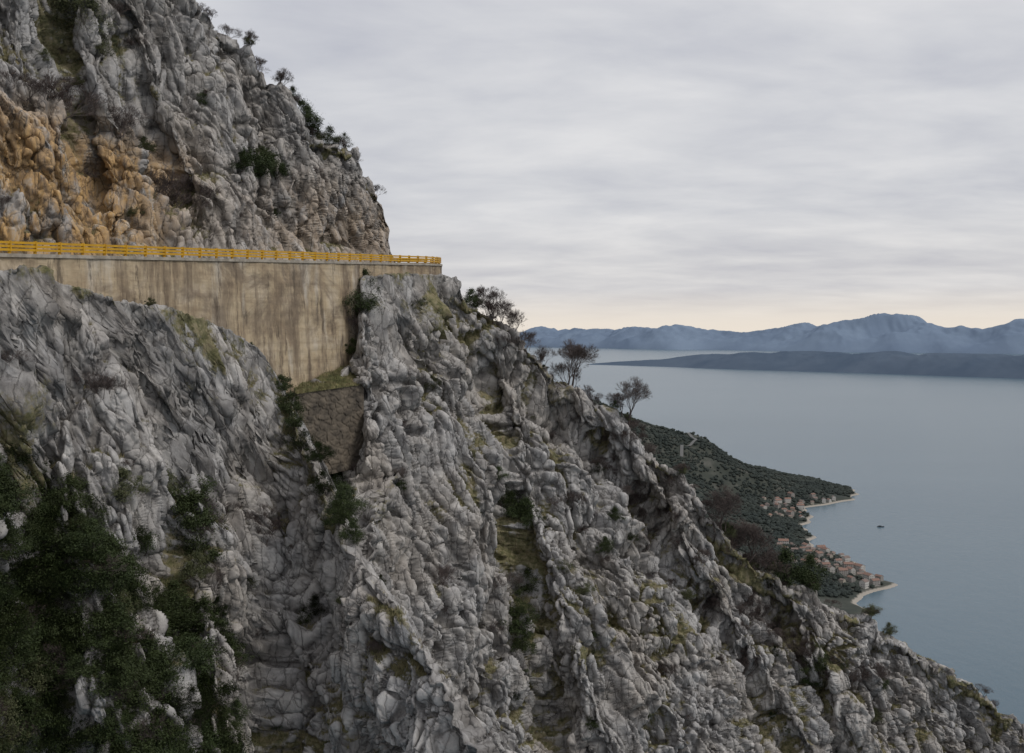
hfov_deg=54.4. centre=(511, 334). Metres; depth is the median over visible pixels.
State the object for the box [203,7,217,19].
bare shrub
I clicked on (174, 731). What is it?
evergreen shrub
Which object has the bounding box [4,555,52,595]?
evergreen shrub
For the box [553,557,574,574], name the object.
olive shrub
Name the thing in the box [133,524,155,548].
evergreen shrub
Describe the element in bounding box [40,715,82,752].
evergreen shrub
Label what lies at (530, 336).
bare shrub
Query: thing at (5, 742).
evergreen shrub
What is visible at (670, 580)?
bare shrub
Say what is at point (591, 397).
bare shrub
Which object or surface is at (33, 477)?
evergreen shrub
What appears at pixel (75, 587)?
evergreen shrub
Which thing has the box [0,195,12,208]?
bare shrub
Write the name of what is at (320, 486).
evergreen shrub
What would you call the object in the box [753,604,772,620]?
bare shrub
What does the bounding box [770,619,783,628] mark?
bare shrub
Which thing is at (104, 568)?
bare shrub
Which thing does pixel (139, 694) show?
evergreen shrub
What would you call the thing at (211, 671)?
evergreen shrub
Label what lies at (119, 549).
evergreen shrub
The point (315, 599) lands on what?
evergreen shrub
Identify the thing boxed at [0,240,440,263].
guardrail
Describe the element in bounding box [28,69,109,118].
bare shrub
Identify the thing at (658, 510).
bare shrub
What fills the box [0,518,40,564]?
evergreen shrub
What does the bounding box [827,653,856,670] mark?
bare shrub
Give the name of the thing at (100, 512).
evergreen shrub
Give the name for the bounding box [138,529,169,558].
evergreen shrub
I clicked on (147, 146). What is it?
olive shrub
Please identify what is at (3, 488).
evergreen shrub
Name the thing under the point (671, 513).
bare shrub
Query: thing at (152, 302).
olive shrub
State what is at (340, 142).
bare shrub
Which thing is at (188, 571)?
olive shrub
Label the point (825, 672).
bare shrub
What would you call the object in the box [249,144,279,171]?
evergreen shrub
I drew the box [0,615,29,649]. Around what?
evergreen shrub
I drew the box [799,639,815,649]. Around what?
bare shrub
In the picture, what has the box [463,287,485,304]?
evergreen shrub
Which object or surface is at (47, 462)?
evergreen shrub
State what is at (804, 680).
evergreen shrub
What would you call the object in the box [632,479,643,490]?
bare shrub
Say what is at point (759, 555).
bare shrub
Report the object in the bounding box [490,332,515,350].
bare shrub
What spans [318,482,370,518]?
evergreen shrub
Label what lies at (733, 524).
bare shrub
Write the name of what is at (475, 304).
evergreen shrub
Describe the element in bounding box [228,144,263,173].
evergreen shrub
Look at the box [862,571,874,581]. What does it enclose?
village house
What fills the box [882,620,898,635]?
olive shrub
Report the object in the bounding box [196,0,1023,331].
sky
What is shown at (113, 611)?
evergreen shrub
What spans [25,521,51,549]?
evergreen shrub
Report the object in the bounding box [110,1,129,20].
bare shrub
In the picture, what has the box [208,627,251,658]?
evergreen shrub
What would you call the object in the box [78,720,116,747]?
evergreen shrub
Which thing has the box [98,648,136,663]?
evergreen shrub
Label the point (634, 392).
bare tree
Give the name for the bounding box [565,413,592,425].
bare shrub
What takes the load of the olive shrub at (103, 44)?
on the rock cliff
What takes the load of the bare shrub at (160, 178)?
on the rock cliff
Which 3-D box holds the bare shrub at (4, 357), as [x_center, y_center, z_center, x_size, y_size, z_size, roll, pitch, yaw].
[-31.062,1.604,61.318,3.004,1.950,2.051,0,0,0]
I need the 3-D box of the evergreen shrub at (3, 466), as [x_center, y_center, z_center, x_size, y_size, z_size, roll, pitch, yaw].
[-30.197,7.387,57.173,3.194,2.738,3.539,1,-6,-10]
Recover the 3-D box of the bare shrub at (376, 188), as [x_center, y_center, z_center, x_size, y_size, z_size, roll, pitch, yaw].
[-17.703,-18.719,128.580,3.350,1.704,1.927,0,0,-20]
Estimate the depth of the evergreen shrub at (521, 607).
110.13 m
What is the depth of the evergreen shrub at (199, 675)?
64.53 m
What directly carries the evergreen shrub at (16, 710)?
on the rock spur
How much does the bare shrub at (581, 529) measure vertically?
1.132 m
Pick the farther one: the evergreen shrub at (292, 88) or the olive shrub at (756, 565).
the olive shrub at (756, 565)
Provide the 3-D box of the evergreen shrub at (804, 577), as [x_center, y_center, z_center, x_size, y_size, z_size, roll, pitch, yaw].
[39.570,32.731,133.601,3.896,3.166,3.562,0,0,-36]
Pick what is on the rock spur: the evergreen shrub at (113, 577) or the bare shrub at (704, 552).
the evergreen shrub at (113, 577)
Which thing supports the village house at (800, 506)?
on the coastal terrain
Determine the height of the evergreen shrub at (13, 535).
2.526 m
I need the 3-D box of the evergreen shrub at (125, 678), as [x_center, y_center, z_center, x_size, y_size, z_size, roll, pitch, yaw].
[-23.416,20.194,59.105,4.716,3.595,4.352,1,5,-29]
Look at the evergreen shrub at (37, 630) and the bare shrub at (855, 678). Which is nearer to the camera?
the evergreen shrub at (37, 630)
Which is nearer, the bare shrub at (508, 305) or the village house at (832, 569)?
the bare shrub at (508, 305)
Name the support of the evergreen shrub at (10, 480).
on the rock spur
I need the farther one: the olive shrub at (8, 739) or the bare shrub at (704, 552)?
the bare shrub at (704, 552)
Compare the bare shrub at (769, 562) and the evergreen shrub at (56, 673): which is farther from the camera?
the bare shrub at (769, 562)
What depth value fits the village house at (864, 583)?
1166.06 m
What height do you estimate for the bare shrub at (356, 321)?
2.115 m
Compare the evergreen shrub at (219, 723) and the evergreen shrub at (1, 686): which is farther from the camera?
the evergreen shrub at (219, 723)
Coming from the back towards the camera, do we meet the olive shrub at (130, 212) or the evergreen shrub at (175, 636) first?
the olive shrub at (130, 212)
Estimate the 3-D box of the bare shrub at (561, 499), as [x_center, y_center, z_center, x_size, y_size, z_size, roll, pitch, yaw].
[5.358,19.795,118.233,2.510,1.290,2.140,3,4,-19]
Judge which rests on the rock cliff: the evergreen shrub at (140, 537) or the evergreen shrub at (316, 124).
the evergreen shrub at (316, 124)
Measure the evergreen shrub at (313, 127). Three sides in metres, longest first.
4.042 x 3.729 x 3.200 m
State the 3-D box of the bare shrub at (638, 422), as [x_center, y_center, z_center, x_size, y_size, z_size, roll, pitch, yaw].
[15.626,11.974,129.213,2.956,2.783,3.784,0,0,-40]
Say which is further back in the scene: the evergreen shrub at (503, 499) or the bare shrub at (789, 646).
the bare shrub at (789, 646)
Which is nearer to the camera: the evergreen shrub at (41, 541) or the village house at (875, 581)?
the evergreen shrub at (41, 541)
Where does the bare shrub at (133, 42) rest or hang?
on the rock cliff
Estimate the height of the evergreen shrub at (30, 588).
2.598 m
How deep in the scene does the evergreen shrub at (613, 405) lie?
127.27 m
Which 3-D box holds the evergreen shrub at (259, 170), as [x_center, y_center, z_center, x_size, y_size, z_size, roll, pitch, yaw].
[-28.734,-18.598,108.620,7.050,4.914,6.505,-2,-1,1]
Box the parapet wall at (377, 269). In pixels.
[370,264,441,276]
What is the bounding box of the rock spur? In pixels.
[0,264,499,752]
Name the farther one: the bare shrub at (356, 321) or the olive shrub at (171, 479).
the bare shrub at (356, 321)
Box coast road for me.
[680,432,697,456]
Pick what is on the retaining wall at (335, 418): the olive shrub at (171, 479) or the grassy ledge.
the grassy ledge
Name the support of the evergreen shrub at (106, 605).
on the rock spur
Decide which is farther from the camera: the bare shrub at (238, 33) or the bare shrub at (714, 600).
the bare shrub at (714, 600)
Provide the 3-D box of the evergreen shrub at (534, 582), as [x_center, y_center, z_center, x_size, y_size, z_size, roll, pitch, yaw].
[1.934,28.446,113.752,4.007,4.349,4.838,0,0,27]
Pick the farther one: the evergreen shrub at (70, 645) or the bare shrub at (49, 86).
the bare shrub at (49, 86)
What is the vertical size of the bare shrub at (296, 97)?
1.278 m
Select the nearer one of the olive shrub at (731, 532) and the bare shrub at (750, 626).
the bare shrub at (750, 626)
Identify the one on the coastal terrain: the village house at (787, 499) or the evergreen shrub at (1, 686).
the village house at (787, 499)
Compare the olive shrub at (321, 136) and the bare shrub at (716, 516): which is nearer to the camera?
the olive shrub at (321, 136)
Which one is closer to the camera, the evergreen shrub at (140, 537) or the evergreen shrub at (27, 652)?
the evergreen shrub at (27, 652)
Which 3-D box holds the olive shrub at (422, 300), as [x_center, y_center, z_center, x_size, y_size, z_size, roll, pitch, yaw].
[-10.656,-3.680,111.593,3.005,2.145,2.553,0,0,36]
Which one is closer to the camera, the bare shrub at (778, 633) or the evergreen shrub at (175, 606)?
the evergreen shrub at (175, 606)
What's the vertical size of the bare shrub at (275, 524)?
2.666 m
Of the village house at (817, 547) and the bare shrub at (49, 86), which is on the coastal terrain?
the village house at (817, 547)
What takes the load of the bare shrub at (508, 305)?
on the rocky hillside
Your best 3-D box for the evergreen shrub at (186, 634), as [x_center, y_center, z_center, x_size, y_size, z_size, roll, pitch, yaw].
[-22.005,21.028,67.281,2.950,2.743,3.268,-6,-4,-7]
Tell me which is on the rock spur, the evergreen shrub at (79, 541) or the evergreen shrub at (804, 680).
the evergreen shrub at (79, 541)
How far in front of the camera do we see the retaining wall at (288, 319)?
88.50 m
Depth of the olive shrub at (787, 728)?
125.52 m
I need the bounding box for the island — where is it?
[589,351,1023,378]
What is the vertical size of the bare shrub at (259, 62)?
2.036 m
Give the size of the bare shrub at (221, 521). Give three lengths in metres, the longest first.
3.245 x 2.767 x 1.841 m
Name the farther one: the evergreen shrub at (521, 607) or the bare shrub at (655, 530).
the bare shrub at (655, 530)
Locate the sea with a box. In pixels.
[524,347,1023,723]
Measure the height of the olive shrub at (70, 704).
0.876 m
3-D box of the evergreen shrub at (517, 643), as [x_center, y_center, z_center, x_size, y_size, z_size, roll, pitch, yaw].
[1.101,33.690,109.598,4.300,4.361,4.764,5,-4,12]
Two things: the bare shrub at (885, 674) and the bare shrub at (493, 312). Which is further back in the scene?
the bare shrub at (885, 674)
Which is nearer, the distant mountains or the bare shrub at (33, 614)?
the bare shrub at (33, 614)
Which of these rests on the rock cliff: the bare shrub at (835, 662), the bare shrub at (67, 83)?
the bare shrub at (67, 83)
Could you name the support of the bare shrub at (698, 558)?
on the rocky hillside
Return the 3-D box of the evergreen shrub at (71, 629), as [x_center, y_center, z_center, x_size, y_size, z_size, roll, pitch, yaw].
[-26.492,17.706,61.264,4.321,3.231,4.557,0,0,-20]
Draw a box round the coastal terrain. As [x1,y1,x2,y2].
[554,382,897,614]
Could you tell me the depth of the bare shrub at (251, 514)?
78.85 m
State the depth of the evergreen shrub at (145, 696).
59.53 m
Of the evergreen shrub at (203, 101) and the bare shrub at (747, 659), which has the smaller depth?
the evergreen shrub at (203, 101)
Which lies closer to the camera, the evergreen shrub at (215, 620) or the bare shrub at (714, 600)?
the evergreen shrub at (215, 620)
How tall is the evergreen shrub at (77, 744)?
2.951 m
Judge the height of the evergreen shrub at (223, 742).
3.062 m
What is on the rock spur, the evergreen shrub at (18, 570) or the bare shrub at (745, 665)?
the evergreen shrub at (18, 570)
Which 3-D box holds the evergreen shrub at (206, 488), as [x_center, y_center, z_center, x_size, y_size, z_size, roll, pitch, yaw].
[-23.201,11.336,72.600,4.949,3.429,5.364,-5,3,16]
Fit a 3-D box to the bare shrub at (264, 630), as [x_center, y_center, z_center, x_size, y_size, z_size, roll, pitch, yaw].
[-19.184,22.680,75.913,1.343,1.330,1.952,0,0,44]
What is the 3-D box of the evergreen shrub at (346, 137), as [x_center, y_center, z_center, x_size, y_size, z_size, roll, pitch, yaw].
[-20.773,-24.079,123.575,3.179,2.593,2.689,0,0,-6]
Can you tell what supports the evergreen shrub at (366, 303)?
on the rock spur
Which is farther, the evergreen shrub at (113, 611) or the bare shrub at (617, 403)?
the bare shrub at (617, 403)
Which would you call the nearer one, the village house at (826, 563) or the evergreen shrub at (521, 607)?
the evergreen shrub at (521, 607)
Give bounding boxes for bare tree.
[476,284,505,323]
[556,338,588,384]
[561,343,598,385]
[605,392,626,416]
[615,376,652,425]
[704,484,743,530]
[731,519,765,556]
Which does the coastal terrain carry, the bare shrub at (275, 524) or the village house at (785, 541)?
the village house at (785, 541)
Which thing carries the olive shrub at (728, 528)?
on the rocky hillside
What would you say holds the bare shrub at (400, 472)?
on the rocky hillside
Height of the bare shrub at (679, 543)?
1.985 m
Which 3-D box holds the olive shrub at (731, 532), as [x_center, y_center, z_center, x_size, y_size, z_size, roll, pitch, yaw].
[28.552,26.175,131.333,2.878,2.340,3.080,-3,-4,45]
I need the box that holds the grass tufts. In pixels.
[0,20,1022,752]
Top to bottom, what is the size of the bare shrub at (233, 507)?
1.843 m
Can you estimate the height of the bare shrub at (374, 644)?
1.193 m
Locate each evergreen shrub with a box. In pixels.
[0,446,12,475]
[0,467,48,524]
[0,473,22,515]
[0,475,11,511]
[0,477,19,510]
[0,480,16,496]
[0,483,23,528]
[0,494,11,511]
[0,517,27,544]
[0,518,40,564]
[0,542,15,565]
[0,606,47,669]
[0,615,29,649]
[0,646,35,690]
[0,658,20,700]
[0,666,10,691]
[0,721,24,752]
[0,736,29,752]
[1,440,41,477]
[1,560,23,583]
[1,632,50,678]
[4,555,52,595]
[4,697,32,726]
[5,557,39,579]
[5,686,71,748]
[8,685,42,717]
[9,541,75,591]
[10,532,75,587]
[11,469,51,496]
[15,655,30,684]
[16,506,59,555]
[16,556,52,597]
[17,587,49,620]
[17,636,64,692]
[20,500,59,549]
[21,692,56,729]
[23,685,75,749]
[24,727,65,752]
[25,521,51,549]
[26,614,49,646]
[27,644,76,705]
[28,514,66,553]
[29,502,79,554]
[30,546,72,595]
[30,607,61,641]
[33,609,78,653]
[35,462,55,483]
[35,463,103,513]
[35,542,125,600]
[36,450,53,472]
[36,486,73,520]
[36,618,64,639]
[37,476,49,519]
[37,479,106,521]
[38,553,70,594]
[39,612,91,655]
[40,603,76,655]
[40,688,70,725]
[40,706,87,750]
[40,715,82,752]
[41,518,118,562]
[42,597,116,653]
[47,544,132,607]
[50,634,84,664]
[53,514,125,556]
[55,518,113,560]
[58,650,98,685]
[59,716,96,752]
[64,511,98,541]
[69,704,164,752]
[73,609,138,656]
[74,544,143,603]
[75,642,160,708]
[76,547,143,597]
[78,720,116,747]
[81,592,145,638]
[81,599,145,653]
[81,638,140,687]
[81,740,115,752]
[87,599,116,637]
[88,501,120,524]
[95,699,135,732]
[96,531,146,579]
[97,617,155,654]
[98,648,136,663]
[103,718,178,752]
[107,670,157,717]
[108,743,123,752]
[113,572,159,615]
[114,645,159,686]
[114,723,175,752]
[119,684,158,706]
[120,679,160,711]
[121,552,156,596]
[121,696,202,752]
[122,581,152,612]
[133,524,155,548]
[134,628,186,686]
[134,725,199,752]
[137,652,200,707]
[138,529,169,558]
[140,646,185,697]
[141,645,181,682]
[148,574,184,609]
[153,607,188,643]
[154,574,209,626]
[154,590,183,622]
[156,590,192,631]
[161,601,190,623]
[161,683,201,716]
[162,689,184,719]
[163,482,228,544]
[166,737,199,752]
[167,471,224,509]
[167,510,235,566]
[168,630,233,676]
[170,595,198,626]
[170,603,222,635]
[173,629,201,651]
[175,635,202,661]
[175,712,208,752]
[176,648,219,690]
[177,681,225,723]
[178,592,231,631]
[182,743,203,752]
[193,711,233,750]
[194,668,241,728]
[194,719,238,752]
[196,88,213,105]
[197,663,226,684]
[207,609,224,629]
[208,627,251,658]
[208,724,253,752]
[211,594,232,617]
[214,705,245,735]
[214,729,259,752]
[218,737,248,752]
[226,633,262,674]
[227,696,252,725]
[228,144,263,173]
[244,146,279,183]
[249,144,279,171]
[270,151,294,179]
[271,723,284,731]
[272,372,294,393]
[275,390,317,417]
[281,426,316,452]
[282,411,308,429]
[288,85,304,106]
[294,593,327,617]
[296,93,323,128]
[296,607,312,625]
[299,428,310,436]
[303,440,338,463]
[304,108,322,133]
[306,120,322,136]
[307,468,339,498]
[317,124,346,144]
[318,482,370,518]
[318,497,359,527]
[330,472,348,497]
[335,518,368,547]
[336,130,357,147]
[342,288,385,318]
[344,337,356,354]
[358,267,382,290]
[379,574,385,584]
[394,478,407,493]
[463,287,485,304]
[468,294,484,308]
[495,464,511,483]
[495,485,518,505]
[496,605,546,637]
[501,486,524,517]
[503,494,542,530]
[506,625,537,657]
[508,594,536,619]
[512,565,541,596]
[513,690,522,702]
[518,510,552,526]
[580,715,605,731]
[589,462,607,472]
[595,534,616,555]
[604,506,627,521]
[609,401,619,408]
[626,531,639,543]
[722,521,737,533]
[759,544,820,592]
[763,555,797,584]
[769,711,776,718]
[771,645,782,658]
[789,550,835,593]
[796,568,813,586]
[798,642,840,678]
[799,673,824,690]
[875,678,891,689]
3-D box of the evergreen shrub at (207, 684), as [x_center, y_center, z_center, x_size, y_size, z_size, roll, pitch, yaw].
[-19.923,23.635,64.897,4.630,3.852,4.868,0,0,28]
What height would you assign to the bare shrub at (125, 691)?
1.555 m
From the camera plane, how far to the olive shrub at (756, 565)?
132.20 m
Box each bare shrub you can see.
[0,68,49,102]
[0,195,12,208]
[1,349,34,364]
[15,601,52,631]
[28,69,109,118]
[40,638,70,668]
[48,661,77,695]
[58,71,78,105]
[71,551,128,583]
[72,371,130,398]
[79,167,98,178]
[90,103,151,137]
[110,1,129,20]
[112,680,139,701]
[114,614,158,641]
[120,460,135,466]
[121,35,151,48]
[137,707,165,741]
[148,169,184,191]
[152,174,225,209]
[170,170,216,202]
[188,516,228,535]
[190,639,219,669]
[201,494,217,511]
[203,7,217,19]
[203,564,224,590]
[215,24,241,38]
[221,502,242,518]
[223,656,248,686]
[242,28,259,46]
[244,504,280,532]
[252,55,268,72]
[252,627,268,639]
[255,515,288,543]
[270,74,292,85]
[276,67,292,83]
[292,94,302,104]
[307,125,317,136]
[331,135,347,148]
[346,315,373,334]
[350,462,359,473]
[365,639,383,658]
[374,184,386,194]
[393,465,405,481]
[430,564,461,586]
[477,295,513,317]
[479,298,512,325]
[487,621,504,632]
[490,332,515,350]
[490,571,524,592]
[500,308,525,331]
[515,331,540,351]
[530,344,557,365]
[548,361,581,386]
[548,496,565,506]
[549,430,556,443]
[562,490,588,506]
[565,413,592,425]
[574,384,594,397]
[576,526,588,533]
[584,458,608,475]
[587,391,606,405]
[604,464,617,477]
[609,431,639,443]
[610,400,624,410]
[621,486,633,494]
[630,418,646,437]
[630,491,650,505]
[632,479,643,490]
[635,507,647,521]
[637,534,652,543]
[640,432,647,441]
[644,442,662,454]
[648,527,661,535]
[654,507,664,516]
[657,662,684,681]
[661,473,675,486]
[666,578,676,586]
[668,510,677,518]
[668,536,681,548]
[673,464,690,470]
[690,555,703,564]
[697,548,712,562]
[699,604,713,612]
[701,495,744,532]
[705,595,717,605]
[709,601,731,612]
[711,596,719,607]
[716,528,746,555]
[717,518,760,546]
[731,526,780,567]
[735,605,748,614]
[738,601,752,609]
[739,554,760,564]
[739,648,765,664]
[740,621,752,629]
[740,660,752,676]
[742,550,771,570]
[742,653,765,671]
[743,590,755,602]
[745,611,760,623]
[747,594,762,610]
[750,617,773,629]
[752,549,792,573]
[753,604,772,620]
[766,627,783,637]
[766,640,791,650]
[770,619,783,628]
[771,628,784,637]
[781,631,798,640]
[789,642,806,651]
[794,650,802,663]
[797,645,821,657]
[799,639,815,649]
[801,649,810,658]
[820,669,829,679]
[823,598,841,606]
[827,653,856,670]
[848,668,865,687]
[856,662,888,683]
[860,607,879,614]
[874,662,891,680]
[975,683,992,697]
[989,699,999,708]
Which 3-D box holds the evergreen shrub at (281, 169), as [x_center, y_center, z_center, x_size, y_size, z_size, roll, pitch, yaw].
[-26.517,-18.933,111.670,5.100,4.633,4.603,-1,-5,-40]
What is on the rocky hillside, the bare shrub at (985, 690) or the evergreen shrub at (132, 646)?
the bare shrub at (985, 690)
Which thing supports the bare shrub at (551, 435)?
on the rocky hillside
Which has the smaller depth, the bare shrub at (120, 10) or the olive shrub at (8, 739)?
the olive shrub at (8, 739)
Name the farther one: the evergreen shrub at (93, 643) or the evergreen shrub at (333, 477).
the evergreen shrub at (333, 477)
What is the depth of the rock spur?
69.70 m
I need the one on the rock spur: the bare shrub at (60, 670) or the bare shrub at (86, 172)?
the bare shrub at (60, 670)
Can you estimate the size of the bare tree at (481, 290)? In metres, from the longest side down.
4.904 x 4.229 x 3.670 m
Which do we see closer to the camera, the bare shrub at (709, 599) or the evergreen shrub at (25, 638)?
the evergreen shrub at (25, 638)
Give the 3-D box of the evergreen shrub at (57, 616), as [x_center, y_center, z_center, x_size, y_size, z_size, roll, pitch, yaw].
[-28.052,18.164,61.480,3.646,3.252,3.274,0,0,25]
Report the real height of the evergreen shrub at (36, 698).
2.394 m
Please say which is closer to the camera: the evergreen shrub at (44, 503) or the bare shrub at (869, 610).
the evergreen shrub at (44, 503)
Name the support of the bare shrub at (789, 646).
on the rocky hillside
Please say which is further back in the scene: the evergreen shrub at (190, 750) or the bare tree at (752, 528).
the bare tree at (752, 528)
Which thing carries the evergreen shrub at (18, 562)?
on the rock spur
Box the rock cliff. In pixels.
[0,0,395,262]
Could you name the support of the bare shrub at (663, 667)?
on the rocky hillside
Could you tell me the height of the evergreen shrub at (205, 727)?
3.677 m
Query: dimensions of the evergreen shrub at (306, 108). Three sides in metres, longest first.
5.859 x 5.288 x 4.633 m
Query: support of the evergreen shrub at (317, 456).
on the rock spur
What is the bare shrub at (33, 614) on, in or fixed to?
on the rock spur
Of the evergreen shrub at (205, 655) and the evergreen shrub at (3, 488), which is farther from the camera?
the evergreen shrub at (205, 655)
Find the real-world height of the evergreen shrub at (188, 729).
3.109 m
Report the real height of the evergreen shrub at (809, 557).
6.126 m
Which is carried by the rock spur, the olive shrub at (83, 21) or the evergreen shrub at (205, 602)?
the evergreen shrub at (205, 602)
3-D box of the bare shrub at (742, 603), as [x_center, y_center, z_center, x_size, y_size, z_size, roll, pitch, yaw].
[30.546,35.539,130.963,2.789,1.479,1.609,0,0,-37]
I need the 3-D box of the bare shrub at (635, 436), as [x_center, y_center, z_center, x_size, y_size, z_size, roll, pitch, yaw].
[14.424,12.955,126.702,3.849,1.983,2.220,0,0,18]
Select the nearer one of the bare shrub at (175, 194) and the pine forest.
the bare shrub at (175, 194)
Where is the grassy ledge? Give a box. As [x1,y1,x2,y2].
[295,367,360,393]
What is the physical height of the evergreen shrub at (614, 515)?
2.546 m
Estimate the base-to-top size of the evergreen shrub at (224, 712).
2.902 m
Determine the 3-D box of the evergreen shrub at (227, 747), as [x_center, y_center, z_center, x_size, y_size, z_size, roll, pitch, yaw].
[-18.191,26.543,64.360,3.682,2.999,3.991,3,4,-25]
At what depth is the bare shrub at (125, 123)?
92.01 m
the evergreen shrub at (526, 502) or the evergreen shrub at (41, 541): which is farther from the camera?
the evergreen shrub at (526, 502)
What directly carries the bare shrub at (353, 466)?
on the rocky hillside
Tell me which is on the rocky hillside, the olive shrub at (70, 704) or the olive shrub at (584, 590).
the olive shrub at (584, 590)
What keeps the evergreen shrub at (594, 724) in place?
on the rocky hillside
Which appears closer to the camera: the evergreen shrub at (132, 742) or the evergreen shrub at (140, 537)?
the evergreen shrub at (132, 742)
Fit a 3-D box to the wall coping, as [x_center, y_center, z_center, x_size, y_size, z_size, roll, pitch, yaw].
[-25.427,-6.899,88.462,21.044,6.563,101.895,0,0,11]
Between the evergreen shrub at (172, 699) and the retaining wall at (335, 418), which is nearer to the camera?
the evergreen shrub at (172, 699)
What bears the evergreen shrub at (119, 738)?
on the rock spur
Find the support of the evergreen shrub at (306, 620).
on the rock spur
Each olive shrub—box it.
[0,686,27,737]
[0,722,33,752]
[18,652,56,692]
[34,45,54,62]
[47,0,120,38]
[48,0,111,27]
[61,697,75,709]
[71,75,83,87]
[91,31,123,66]
[100,466,154,502]
[104,584,145,616]
[125,205,144,216]
[138,135,157,153]
[143,297,156,305]
[166,466,187,493]
[172,547,215,583]
[244,36,257,45]
[246,575,258,597]
[312,131,332,139]
[334,595,343,604]
[410,295,427,309]
[422,370,443,390]
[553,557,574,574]
[574,579,596,598]
[622,412,633,420]
[677,465,687,474]
[680,588,697,601]
[722,523,734,534]
[724,526,736,538]
[750,556,761,567]
[784,720,792,732]
[836,655,852,671]
[861,603,882,617]
[871,707,884,723]
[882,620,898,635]
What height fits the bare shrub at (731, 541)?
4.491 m
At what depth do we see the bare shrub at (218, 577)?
69.67 m
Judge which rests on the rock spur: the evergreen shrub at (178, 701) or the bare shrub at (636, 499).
the evergreen shrub at (178, 701)
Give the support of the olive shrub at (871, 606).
on the rocky hillside
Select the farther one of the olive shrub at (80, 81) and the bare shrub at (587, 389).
the bare shrub at (587, 389)
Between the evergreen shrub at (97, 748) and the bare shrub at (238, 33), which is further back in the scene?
the bare shrub at (238, 33)
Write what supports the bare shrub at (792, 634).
on the rocky hillside
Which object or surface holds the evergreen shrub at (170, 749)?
on the rock spur
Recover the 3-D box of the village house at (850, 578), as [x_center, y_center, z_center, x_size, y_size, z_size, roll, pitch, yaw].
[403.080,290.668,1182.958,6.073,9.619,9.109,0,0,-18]
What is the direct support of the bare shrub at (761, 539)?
on the rocky hillside
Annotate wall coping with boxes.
[0,253,442,265]
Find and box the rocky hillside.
[291,272,1023,752]
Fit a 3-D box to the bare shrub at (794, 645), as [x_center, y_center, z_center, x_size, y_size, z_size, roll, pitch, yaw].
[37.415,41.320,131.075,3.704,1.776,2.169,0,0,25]
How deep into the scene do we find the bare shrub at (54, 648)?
59.91 m
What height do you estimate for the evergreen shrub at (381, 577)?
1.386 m
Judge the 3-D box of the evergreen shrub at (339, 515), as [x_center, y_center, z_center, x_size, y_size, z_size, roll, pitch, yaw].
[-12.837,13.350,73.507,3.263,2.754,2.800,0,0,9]
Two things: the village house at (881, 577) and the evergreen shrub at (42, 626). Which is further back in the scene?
the village house at (881, 577)
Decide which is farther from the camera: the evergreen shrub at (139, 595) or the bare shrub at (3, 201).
the bare shrub at (3, 201)
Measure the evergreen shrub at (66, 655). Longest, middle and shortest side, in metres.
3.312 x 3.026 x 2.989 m
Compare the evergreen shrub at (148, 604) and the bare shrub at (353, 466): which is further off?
the bare shrub at (353, 466)
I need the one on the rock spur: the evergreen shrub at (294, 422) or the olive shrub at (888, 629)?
the evergreen shrub at (294, 422)
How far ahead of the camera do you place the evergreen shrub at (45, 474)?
63.65 m
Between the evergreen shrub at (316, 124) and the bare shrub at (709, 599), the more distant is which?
the bare shrub at (709, 599)
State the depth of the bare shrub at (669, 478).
129.23 m
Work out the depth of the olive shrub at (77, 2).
90.34 m
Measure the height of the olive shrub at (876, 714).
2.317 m
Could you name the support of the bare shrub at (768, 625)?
on the rocky hillside
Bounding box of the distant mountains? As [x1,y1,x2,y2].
[519,313,1023,353]
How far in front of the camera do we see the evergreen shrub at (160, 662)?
61.61 m
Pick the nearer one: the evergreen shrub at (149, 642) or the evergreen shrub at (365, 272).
the evergreen shrub at (149, 642)
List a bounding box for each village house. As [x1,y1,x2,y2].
[778,538,788,543]
[784,497,790,502]
[786,510,793,515]
[787,492,794,497]
[796,504,803,509]
[815,544,825,550]
[815,551,822,557]
[820,546,829,553]
[820,562,830,567]
[827,565,834,572]
[834,558,841,563]
[837,568,847,575]
[842,555,850,561]
[842,562,853,567]
[845,566,855,574]
[847,575,855,581]
[854,563,864,571]
[859,578,868,588]
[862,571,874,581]
[869,578,879,585]
[875,574,883,580]
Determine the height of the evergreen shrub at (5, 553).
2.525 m
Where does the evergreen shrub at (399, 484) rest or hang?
on the rocky hillside
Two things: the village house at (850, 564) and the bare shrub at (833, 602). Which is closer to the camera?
the bare shrub at (833, 602)
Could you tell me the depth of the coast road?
1860.02 m
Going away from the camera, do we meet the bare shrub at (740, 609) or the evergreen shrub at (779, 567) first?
the bare shrub at (740, 609)
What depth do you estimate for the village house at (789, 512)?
1618.33 m
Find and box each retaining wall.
[0,257,369,397]
[296,385,363,473]
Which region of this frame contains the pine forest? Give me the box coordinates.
[593,400,883,597]
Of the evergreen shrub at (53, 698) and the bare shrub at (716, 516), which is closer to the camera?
the evergreen shrub at (53, 698)
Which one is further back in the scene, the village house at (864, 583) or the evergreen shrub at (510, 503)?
the village house at (864, 583)
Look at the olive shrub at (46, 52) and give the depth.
87.01 m
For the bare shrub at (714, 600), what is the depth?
127.87 m
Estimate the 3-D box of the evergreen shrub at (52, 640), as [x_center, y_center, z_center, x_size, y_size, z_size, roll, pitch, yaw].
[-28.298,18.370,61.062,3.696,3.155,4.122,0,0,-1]
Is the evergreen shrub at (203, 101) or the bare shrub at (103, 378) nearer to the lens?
the bare shrub at (103, 378)
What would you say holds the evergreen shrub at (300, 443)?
on the rock spur
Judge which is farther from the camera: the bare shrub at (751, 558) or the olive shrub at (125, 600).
the bare shrub at (751, 558)
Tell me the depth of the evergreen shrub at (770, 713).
127.24 m
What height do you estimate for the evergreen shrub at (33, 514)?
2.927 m
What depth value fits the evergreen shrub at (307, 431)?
82.31 m
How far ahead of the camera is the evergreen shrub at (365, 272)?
104.01 m

